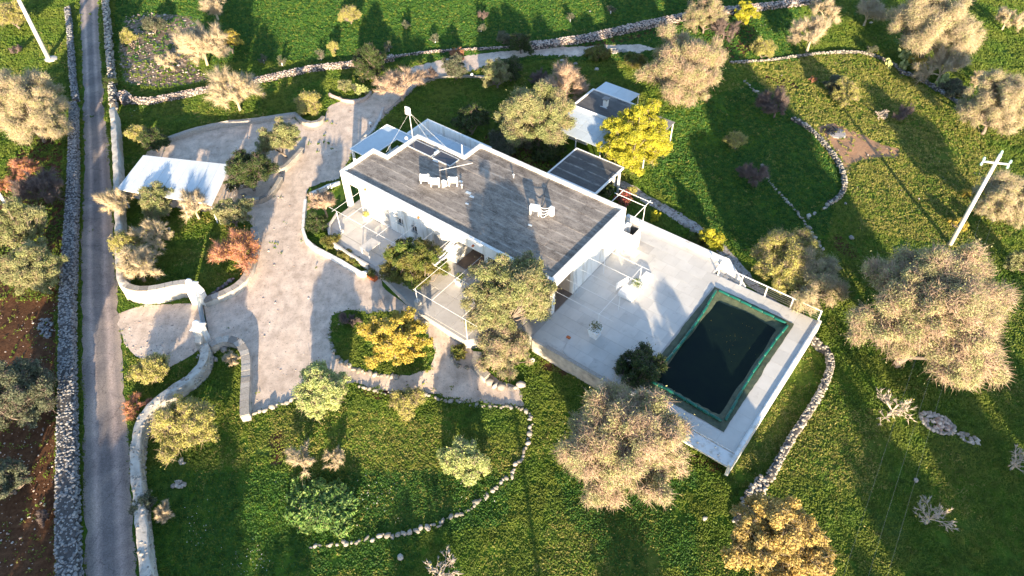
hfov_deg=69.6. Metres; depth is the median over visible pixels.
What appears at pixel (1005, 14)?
bare tree
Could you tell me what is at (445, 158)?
solar panel
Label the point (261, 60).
sapling
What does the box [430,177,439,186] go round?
air conditioner
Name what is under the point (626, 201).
bougainvillea
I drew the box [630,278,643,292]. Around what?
planter
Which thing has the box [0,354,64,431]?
olive tree
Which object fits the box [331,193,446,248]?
pergola
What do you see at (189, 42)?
bare tree
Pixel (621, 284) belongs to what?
swing bench
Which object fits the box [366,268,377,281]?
flower trough
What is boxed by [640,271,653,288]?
sink bench
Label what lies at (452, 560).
fig tree
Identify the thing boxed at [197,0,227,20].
bare tree
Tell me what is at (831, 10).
tree
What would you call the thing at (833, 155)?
field wall
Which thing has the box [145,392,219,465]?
tree
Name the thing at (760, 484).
rubble heap
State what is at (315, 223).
shrub
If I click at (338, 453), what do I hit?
bare shrub
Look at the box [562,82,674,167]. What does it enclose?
outbuilding
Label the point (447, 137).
walled annex
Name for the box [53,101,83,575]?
dry stone wall
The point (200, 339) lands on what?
gate wing wall
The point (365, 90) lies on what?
cypress
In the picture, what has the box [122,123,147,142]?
shrub
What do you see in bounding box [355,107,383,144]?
kerb
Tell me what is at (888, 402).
fig tree
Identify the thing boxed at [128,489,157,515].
shrub
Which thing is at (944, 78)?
prickly pear
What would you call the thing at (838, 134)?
burnt pile
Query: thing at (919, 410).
power line
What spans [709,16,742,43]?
bare tree
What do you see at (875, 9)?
tree
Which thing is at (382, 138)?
steel canopy
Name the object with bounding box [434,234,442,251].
door
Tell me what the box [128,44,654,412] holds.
gravel yard
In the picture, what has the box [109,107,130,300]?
boundary wall
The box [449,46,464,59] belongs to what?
orange shrub
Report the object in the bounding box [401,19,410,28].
shrub
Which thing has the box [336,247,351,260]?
shrub
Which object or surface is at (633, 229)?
door
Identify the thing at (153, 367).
shrub
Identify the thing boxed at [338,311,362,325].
bare shrub
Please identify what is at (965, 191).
shrub
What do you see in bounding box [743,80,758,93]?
stone line
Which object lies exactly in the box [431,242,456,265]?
rolled awning
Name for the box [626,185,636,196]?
shrub
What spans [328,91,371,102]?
bed wall
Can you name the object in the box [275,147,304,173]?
bed wall
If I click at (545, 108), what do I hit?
olive tree
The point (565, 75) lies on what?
bare tree
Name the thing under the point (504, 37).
shrub
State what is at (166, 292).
boundary wall
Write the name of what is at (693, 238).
shrub
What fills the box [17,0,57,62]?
utility pole
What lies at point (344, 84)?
shrub
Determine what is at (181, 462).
stone heap
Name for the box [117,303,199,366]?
gate apron
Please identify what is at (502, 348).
olive tree
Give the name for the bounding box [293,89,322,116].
shrub
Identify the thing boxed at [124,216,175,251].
tree
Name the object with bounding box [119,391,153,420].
orange shrub
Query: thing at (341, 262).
patio wall
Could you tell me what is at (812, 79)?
orange shrub
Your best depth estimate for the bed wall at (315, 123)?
74.50 m
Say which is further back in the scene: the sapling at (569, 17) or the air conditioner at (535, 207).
the sapling at (569, 17)
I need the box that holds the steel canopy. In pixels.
[350,124,413,160]
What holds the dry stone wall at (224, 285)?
on the ground at (12, 506)
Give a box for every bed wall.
[241,176,283,203]
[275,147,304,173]
[294,113,325,126]
[309,181,339,196]
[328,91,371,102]
[472,351,489,382]
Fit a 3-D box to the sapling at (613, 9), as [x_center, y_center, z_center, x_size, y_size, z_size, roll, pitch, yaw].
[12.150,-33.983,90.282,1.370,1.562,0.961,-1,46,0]
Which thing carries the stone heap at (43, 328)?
on the ground at (12, 506)
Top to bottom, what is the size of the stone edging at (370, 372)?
0.410 m
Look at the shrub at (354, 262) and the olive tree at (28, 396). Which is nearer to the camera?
the olive tree at (28, 396)
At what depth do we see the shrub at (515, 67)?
78.37 m
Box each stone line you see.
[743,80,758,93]
[760,164,824,250]
[806,203,829,219]
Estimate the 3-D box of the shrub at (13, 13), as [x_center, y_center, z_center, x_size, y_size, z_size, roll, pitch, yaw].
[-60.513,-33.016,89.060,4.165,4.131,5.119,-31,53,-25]
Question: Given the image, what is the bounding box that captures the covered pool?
[641,287,793,431]
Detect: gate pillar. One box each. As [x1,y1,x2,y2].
[183,278,198,304]
[189,320,211,342]
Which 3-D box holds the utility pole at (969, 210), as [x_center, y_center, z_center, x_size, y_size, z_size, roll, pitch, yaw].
[36.668,-6.838,58.520,2.070,9.840,0.378,12,48,13]
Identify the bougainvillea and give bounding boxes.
[613,189,633,207]
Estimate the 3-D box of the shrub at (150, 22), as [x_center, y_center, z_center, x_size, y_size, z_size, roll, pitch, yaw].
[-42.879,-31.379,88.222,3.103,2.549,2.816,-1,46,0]
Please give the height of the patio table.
0.750 m
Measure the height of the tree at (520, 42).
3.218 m
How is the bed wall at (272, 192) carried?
on the ground at (12, 506)
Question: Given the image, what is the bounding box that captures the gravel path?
[610,178,778,302]
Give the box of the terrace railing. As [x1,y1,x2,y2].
[716,263,822,320]
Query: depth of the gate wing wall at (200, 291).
56.69 m
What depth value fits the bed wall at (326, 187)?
67.08 m
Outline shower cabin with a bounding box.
[618,222,640,253]
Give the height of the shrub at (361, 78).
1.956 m
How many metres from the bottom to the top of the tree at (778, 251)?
5.304 m
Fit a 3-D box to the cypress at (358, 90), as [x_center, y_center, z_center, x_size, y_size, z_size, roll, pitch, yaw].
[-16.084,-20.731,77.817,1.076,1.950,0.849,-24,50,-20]
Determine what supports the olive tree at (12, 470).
on the ground at (12, 506)
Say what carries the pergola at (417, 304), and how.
on the pool terrace
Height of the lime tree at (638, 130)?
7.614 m
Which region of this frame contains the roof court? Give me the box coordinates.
[386,145,398,154]
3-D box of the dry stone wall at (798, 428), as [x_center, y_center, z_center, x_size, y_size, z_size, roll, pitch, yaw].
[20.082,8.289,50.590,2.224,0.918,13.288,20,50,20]
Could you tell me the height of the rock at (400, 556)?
0.290 m
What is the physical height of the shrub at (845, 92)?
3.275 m
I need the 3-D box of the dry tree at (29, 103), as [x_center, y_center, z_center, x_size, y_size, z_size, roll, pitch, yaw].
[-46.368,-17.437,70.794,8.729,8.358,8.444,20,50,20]
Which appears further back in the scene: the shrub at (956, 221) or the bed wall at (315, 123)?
the bed wall at (315, 123)
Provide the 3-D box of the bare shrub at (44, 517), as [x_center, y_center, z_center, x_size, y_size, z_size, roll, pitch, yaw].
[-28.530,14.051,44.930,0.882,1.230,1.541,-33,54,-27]
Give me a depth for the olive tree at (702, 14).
84.50 m
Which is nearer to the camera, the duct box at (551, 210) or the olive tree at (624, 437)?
the olive tree at (624, 437)
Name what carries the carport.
on the gravel yard at (287, 328)
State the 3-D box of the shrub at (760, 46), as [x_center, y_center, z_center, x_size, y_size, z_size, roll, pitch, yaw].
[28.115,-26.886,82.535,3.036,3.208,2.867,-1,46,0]
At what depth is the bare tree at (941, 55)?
77.44 m
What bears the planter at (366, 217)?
on the pool terrace
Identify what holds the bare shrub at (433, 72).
on the ground at (12, 506)
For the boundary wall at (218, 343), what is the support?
on the ground at (12, 506)
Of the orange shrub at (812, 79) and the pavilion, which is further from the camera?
the orange shrub at (812, 79)
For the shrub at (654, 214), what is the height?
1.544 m
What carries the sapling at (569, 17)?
on the ground at (12, 506)
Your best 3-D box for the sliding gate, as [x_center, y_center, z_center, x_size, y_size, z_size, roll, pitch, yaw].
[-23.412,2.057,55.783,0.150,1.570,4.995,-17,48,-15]
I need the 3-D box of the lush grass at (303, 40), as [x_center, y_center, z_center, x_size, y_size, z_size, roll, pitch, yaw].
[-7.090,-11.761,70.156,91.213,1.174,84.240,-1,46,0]
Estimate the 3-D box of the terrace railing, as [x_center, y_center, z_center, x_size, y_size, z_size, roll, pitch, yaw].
[19.378,0.283,56.220,8.500,1.160,0.080,28,53,25]
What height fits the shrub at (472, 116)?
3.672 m
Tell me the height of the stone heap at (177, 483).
0.266 m
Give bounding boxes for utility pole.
[0,193,5,203]
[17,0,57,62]
[947,150,1011,245]
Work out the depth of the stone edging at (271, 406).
50.55 m
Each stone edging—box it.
[251,396,293,415]
[309,385,533,548]
[326,330,398,379]
[412,311,428,324]
[448,348,473,369]
[485,377,525,390]
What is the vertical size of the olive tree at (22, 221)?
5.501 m
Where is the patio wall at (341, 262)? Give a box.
[301,199,369,276]
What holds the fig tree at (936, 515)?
on the ground at (12, 506)
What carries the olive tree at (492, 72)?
on the ground at (12, 506)
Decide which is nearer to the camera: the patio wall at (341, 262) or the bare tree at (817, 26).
the patio wall at (341, 262)
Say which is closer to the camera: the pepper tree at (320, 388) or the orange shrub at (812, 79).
the pepper tree at (320, 388)
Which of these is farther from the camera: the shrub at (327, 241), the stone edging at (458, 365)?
the shrub at (327, 241)
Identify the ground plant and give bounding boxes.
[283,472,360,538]
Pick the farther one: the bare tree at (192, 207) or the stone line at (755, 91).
the stone line at (755, 91)
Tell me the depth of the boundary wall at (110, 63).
83.74 m
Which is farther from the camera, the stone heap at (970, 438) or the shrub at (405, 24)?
the shrub at (405, 24)
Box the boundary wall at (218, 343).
[208,335,252,421]
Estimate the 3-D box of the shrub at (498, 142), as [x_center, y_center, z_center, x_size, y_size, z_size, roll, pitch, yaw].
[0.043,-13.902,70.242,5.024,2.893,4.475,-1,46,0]
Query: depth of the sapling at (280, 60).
82.28 m
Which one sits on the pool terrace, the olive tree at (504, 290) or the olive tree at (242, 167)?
the olive tree at (504, 290)
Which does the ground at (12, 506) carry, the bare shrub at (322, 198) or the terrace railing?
the bare shrub at (322, 198)
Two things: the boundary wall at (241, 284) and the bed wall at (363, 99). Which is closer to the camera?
the boundary wall at (241, 284)
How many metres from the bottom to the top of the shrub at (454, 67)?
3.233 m
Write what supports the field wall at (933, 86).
on the ground at (12, 506)
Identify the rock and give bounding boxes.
[220,346,226,352]
[397,553,402,560]
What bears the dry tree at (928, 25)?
on the ground at (12, 506)
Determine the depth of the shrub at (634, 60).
80.83 m
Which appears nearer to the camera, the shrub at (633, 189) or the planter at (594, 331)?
the planter at (594, 331)
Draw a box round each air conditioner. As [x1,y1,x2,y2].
[419,174,429,183]
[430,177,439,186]
[448,176,457,186]
[530,203,539,215]
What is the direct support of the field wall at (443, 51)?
on the ground at (12, 506)
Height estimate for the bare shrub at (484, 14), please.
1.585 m
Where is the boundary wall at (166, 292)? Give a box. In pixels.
[121,277,188,304]
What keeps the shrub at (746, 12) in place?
on the ground at (12, 506)
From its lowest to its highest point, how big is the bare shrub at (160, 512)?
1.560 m
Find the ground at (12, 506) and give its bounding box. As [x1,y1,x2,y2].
[0,0,1023,575]
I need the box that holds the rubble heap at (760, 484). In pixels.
[732,474,769,524]
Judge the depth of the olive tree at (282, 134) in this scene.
68.75 m
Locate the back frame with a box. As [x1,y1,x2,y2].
[612,188,651,229]
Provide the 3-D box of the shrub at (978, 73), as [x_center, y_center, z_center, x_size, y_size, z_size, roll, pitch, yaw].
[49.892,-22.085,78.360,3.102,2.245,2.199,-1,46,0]
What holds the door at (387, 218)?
in the villa
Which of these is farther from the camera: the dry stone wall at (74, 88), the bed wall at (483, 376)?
the dry stone wall at (74, 88)
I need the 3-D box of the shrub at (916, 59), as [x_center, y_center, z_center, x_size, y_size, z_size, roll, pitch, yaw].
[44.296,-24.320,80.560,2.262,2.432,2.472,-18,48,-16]
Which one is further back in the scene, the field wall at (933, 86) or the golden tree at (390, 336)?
the field wall at (933, 86)
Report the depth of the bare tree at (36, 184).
64.86 m
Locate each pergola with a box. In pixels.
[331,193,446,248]
[413,249,480,339]
[557,249,645,327]
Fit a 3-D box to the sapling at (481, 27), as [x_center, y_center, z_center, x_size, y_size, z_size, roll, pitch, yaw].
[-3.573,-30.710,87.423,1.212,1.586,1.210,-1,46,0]
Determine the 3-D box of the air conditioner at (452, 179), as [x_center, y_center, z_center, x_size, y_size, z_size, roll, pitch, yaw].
[-4.851,-8.799,60.639,0.806,0.922,0.320,2,46,3]
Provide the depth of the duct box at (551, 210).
57.72 m
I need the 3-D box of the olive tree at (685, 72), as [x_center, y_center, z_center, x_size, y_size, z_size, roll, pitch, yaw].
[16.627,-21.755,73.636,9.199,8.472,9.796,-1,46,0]
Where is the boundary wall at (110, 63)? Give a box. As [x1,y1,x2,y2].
[101,0,118,110]
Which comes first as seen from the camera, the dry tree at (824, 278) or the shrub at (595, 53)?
the dry tree at (824, 278)
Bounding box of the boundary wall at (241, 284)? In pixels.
[203,226,260,307]
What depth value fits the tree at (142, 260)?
57.73 m
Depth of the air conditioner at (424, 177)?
60.79 m
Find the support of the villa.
on the ground at (12, 506)
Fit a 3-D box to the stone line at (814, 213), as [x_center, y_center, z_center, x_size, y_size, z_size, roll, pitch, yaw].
[27.036,-6.819,65.125,3.242,0.400,0.589,-28,52,-23]
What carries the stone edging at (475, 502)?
on the ground at (12, 506)
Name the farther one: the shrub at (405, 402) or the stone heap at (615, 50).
the stone heap at (615, 50)
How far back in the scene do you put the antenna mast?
63.46 m
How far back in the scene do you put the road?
53.55 m
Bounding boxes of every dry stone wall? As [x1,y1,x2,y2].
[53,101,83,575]
[64,6,79,101]
[207,277,234,295]
[765,336,834,482]
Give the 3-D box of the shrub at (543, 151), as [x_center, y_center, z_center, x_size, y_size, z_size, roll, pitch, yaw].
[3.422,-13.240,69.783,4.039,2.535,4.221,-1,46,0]
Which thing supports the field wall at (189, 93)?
on the ground at (12, 506)
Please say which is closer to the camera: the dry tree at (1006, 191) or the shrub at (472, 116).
the dry tree at (1006, 191)
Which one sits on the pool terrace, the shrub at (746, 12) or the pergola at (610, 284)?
the pergola at (610, 284)
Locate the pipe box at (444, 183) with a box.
[441,179,447,187]
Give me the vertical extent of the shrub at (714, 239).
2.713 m
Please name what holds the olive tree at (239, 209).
on the ground at (12, 506)
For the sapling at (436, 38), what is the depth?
85.67 m
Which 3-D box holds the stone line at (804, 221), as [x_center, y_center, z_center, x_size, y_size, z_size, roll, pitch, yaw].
[24.735,-7.413,65.736,0.849,0.382,12.231,-10,47,-8]
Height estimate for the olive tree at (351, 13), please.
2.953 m
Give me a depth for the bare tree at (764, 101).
74.48 m
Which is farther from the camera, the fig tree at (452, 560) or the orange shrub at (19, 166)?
the orange shrub at (19, 166)
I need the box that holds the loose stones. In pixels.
[0,11,969,568]
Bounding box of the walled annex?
[407,119,491,154]
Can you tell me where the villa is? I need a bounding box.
[340,134,625,315]
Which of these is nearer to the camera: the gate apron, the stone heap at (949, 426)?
the stone heap at (949, 426)
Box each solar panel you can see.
[408,140,436,156]
[432,151,458,166]
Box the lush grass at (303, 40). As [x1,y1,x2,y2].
[113,0,841,575]
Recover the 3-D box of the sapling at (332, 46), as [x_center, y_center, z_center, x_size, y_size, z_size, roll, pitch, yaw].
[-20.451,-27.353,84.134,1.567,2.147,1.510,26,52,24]
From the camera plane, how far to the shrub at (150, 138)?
70.45 m
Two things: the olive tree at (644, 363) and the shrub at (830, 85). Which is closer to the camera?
the olive tree at (644, 363)
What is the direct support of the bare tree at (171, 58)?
on the ground at (12, 506)
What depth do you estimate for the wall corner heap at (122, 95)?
77.93 m
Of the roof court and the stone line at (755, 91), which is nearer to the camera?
the roof court
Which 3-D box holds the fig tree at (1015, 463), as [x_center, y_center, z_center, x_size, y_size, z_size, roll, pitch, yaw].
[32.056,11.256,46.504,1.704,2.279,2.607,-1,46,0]
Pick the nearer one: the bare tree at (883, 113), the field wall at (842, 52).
the bare tree at (883, 113)
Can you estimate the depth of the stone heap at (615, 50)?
83.95 m
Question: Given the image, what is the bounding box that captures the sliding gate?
[195,291,208,332]
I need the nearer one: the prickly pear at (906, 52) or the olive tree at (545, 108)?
the olive tree at (545, 108)
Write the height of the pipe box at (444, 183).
0.500 m
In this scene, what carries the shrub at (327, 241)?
on the ground at (12, 506)
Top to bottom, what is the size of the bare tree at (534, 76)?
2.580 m
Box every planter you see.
[362,211,369,221]
[454,272,465,286]
[587,321,602,339]
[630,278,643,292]
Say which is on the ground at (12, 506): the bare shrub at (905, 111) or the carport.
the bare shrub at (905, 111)
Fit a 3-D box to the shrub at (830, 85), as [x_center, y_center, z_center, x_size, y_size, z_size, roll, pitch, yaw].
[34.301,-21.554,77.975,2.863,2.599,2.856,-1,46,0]
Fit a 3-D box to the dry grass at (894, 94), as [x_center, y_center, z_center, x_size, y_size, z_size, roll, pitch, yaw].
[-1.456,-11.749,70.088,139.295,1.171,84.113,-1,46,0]
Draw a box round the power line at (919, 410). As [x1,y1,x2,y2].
[848,164,1007,575]
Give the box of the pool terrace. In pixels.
[326,199,821,476]
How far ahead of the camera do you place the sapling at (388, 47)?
84.38 m
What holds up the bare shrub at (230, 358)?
on the ground at (12, 506)
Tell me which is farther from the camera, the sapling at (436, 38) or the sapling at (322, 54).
the sapling at (436, 38)
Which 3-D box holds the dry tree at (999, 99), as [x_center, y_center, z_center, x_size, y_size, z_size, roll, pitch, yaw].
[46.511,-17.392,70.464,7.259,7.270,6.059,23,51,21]
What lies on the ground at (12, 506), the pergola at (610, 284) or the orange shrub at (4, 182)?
the orange shrub at (4, 182)
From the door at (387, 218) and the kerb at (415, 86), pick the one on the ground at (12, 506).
the kerb at (415, 86)
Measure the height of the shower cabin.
1.920 m
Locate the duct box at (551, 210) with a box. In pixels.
[540,206,554,217]
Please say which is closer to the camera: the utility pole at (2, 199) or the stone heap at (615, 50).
the utility pole at (2, 199)
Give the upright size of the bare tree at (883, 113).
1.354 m
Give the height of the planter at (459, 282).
1.122 m
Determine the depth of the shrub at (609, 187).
65.58 m
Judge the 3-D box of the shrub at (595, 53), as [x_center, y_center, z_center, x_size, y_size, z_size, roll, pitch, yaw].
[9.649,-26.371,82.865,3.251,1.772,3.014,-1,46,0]
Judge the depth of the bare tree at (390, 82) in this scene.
75.58 m
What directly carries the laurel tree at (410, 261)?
on the ground at (12, 506)
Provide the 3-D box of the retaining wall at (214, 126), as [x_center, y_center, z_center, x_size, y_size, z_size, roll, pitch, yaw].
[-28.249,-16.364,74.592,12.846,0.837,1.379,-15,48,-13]
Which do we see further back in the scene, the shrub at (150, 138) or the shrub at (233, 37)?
the shrub at (233, 37)
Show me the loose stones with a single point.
(186, 303)
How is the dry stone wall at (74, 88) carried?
on the ground at (12, 506)
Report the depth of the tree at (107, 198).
63.62 m
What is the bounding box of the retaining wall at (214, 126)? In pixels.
[167,112,295,142]
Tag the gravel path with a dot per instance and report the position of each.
(681, 219)
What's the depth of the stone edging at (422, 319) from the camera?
56.00 m
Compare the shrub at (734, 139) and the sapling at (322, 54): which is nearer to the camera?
the shrub at (734, 139)
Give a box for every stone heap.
[37,318,53,338]
[170,480,186,488]
[178,457,185,464]
[196,351,217,361]
[583,48,626,53]
[918,410,956,435]
[956,431,980,444]
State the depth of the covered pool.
52.67 m
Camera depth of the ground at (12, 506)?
49.76 m
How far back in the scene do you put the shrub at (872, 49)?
83.49 m
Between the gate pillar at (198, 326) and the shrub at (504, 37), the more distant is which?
the shrub at (504, 37)
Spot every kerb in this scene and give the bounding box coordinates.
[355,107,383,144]
[384,75,483,113]
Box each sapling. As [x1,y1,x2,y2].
[257,53,267,64]
[277,55,286,65]
[314,49,324,59]
[326,40,337,55]
[383,40,392,51]
[429,33,438,42]
[477,24,485,31]
[566,12,574,21]
[607,5,616,13]
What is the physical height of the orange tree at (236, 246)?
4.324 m
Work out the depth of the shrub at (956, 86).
76.99 m
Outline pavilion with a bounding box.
[547,147,623,194]
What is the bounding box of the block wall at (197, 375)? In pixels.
[129,343,213,575]
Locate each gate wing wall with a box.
[192,282,206,305]
[195,332,206,352]
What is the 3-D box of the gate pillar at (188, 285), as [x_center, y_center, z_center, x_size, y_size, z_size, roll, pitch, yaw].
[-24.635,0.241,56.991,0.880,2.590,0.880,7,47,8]
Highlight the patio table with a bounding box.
[360,238,379,257]
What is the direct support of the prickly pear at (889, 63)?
on the ground at (12, 506)
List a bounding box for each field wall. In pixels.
[121,54,394,105]
[394,45,509,57]
[530,0,819,49]
[729,50,901,70]
[791,117,847,204]
[899,69,958,102]
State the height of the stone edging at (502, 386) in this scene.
0.484 m
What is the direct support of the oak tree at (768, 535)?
on the ground at (12, 506)
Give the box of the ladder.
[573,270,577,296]
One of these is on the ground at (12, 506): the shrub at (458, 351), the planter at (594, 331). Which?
the shrub at (458, 351)
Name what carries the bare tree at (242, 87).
on the ground at (12, 506)
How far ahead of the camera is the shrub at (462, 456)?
46.09 m
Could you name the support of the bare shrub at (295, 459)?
on the ground at (12, 506)
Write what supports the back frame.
on the pool terrace
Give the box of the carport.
[118,155,235,222]
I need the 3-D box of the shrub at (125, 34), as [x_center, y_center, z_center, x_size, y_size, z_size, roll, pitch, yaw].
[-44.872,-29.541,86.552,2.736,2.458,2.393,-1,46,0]
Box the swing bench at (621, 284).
[615,276,639,302]
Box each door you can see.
[382,207,390,225]
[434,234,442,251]
[630,225,638,234]
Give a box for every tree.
[0,63,74,146]
[0,192,48,249]
[0,236,68,295]
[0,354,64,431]
[0,454,33,498]
[7,164,65,209]
[91,187,137,215]
[114,243,166,282]
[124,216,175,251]
[137,180,175,220]
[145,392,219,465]
[153,49,181,71]
[172,19,232,65]
[178,186,216,223]
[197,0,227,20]
[202,61,265,110]
[205,226,263,278]
[210,195,256,226]
[223,145,279,192]
[254,116,301,157]
[287,359,353,423]
[337,4,362,23]
[352,41,387,80]
[356,306,433,370]
[372,65,430,100]
[379,237,450,295]
[424,544,462,575]
[459,249,560,335]
[474,319,536,379]
[481,58,512,87]
[493,77,576,149]
[508,32,534,54]
[527,67,550,86]
[539,55,590,101]
[549,375,697,512]
[595,98,672,176]
[612,341,667,390]
[632,20,729,107]
[682,0,729,32]
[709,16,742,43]
[719,485,836,575]
[749,225,827,294]
[754,84,789,117]
[782,244,855,315]
[785,14,834,52]
[809,0,841,24]
[840,237,1023,394]
[855,0,888,25]
[874,108,888,120]
[874,387,916,426]
[885,0,987,59]
[910,42,972,85]
[912,494,958,532]
[954,66,1023,135]
[972,166,1023,230]
[995,4,1023,33]
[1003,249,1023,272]
[1008,443,1023,472]
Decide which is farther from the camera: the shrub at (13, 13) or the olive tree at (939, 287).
the shrub at (13, 13)
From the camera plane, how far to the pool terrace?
55.62 m
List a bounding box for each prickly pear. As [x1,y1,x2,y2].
[885,48,913,69]
[902,49,914,59]
[934,73,950,86]
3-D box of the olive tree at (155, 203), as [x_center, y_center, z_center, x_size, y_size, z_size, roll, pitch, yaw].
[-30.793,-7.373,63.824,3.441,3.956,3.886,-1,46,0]
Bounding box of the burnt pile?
[822,125,845,138]
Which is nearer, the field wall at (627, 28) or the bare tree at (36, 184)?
the bare tree at (36, 184)
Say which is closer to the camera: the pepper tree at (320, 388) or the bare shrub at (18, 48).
the pepper tree at (320, 388)
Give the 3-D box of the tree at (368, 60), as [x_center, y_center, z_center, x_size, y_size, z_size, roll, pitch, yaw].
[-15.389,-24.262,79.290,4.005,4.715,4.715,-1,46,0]
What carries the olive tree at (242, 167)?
on the ground at (12, 506)
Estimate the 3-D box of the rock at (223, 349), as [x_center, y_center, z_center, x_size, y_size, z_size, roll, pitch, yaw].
[-21.225,4.517,54.328,0.515,0.422,0.629,-4,46,-3]
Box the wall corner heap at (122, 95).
[115,89,131,105]
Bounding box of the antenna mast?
[386,106,447,151]
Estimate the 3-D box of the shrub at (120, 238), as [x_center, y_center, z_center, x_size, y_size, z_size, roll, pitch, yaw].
[-32.026,-3.386,60.665,3.245,2.998,3.148,15,48,15]
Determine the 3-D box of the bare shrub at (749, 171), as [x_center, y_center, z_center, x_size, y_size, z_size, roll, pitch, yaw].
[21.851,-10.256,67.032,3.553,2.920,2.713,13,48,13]
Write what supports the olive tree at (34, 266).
on the ground at (12, 506)
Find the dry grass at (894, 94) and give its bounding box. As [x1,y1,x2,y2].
[0,0,1023,575]
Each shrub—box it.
[0,0,27,28]
[0,175,16,192]
[7,156,43,181]
[8,45,21,53]
[35,509,49,527]
[106,229,145,256]
[118,27,138,43]
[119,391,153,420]
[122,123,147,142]
[124,352,172,384]
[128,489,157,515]
[135,126,170,151]
[141,15,167,33]
[153,497,174,523]
[220,28,244,53]
[221,349,241,366]
[283,438,316,477]
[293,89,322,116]
[303,188,337,216]
[304,210,328,233]
[319,233,341,250]
[320,446,345,469]
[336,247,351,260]
[337,80,351,92]
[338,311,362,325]
[348,256,359,267]
[357,72,366,82]
[388,385,425,420]
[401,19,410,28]
[425,65,438,81]
[436,435,491,486]
[441,52,467,79]
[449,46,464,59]
[450,102,490,135]
[450,343,467,360]
[477,11,488,19]
[488,126,535,155]
[496,29,510,44]
[499,54,522,81]
[530,137,567,163]
[584,44,611,61]
[599,182,614,198]
[623,51,648,69]
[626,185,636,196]
[650,210,660,221]
[687,232,706,247]
[698,228,725,251]
[722,129,748,149]
[734,0,761,23]
[734,162,769,188]
[749,35,778,57]
[809,76,817,82]
[822,74,846,94]
[830,76,862,107]
[866,45,878,52]
[890,103,914,120]
[908,55,928,71]
[938,77,967,97]
[947,217,968,232]
[961,188,972,196]
[969,70,986,86]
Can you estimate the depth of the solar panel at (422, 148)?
64.50 m
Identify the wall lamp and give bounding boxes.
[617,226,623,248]
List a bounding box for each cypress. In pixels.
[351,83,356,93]
[354,83,362,96]
[362,85,369,94]
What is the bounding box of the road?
[79,0,136,575]

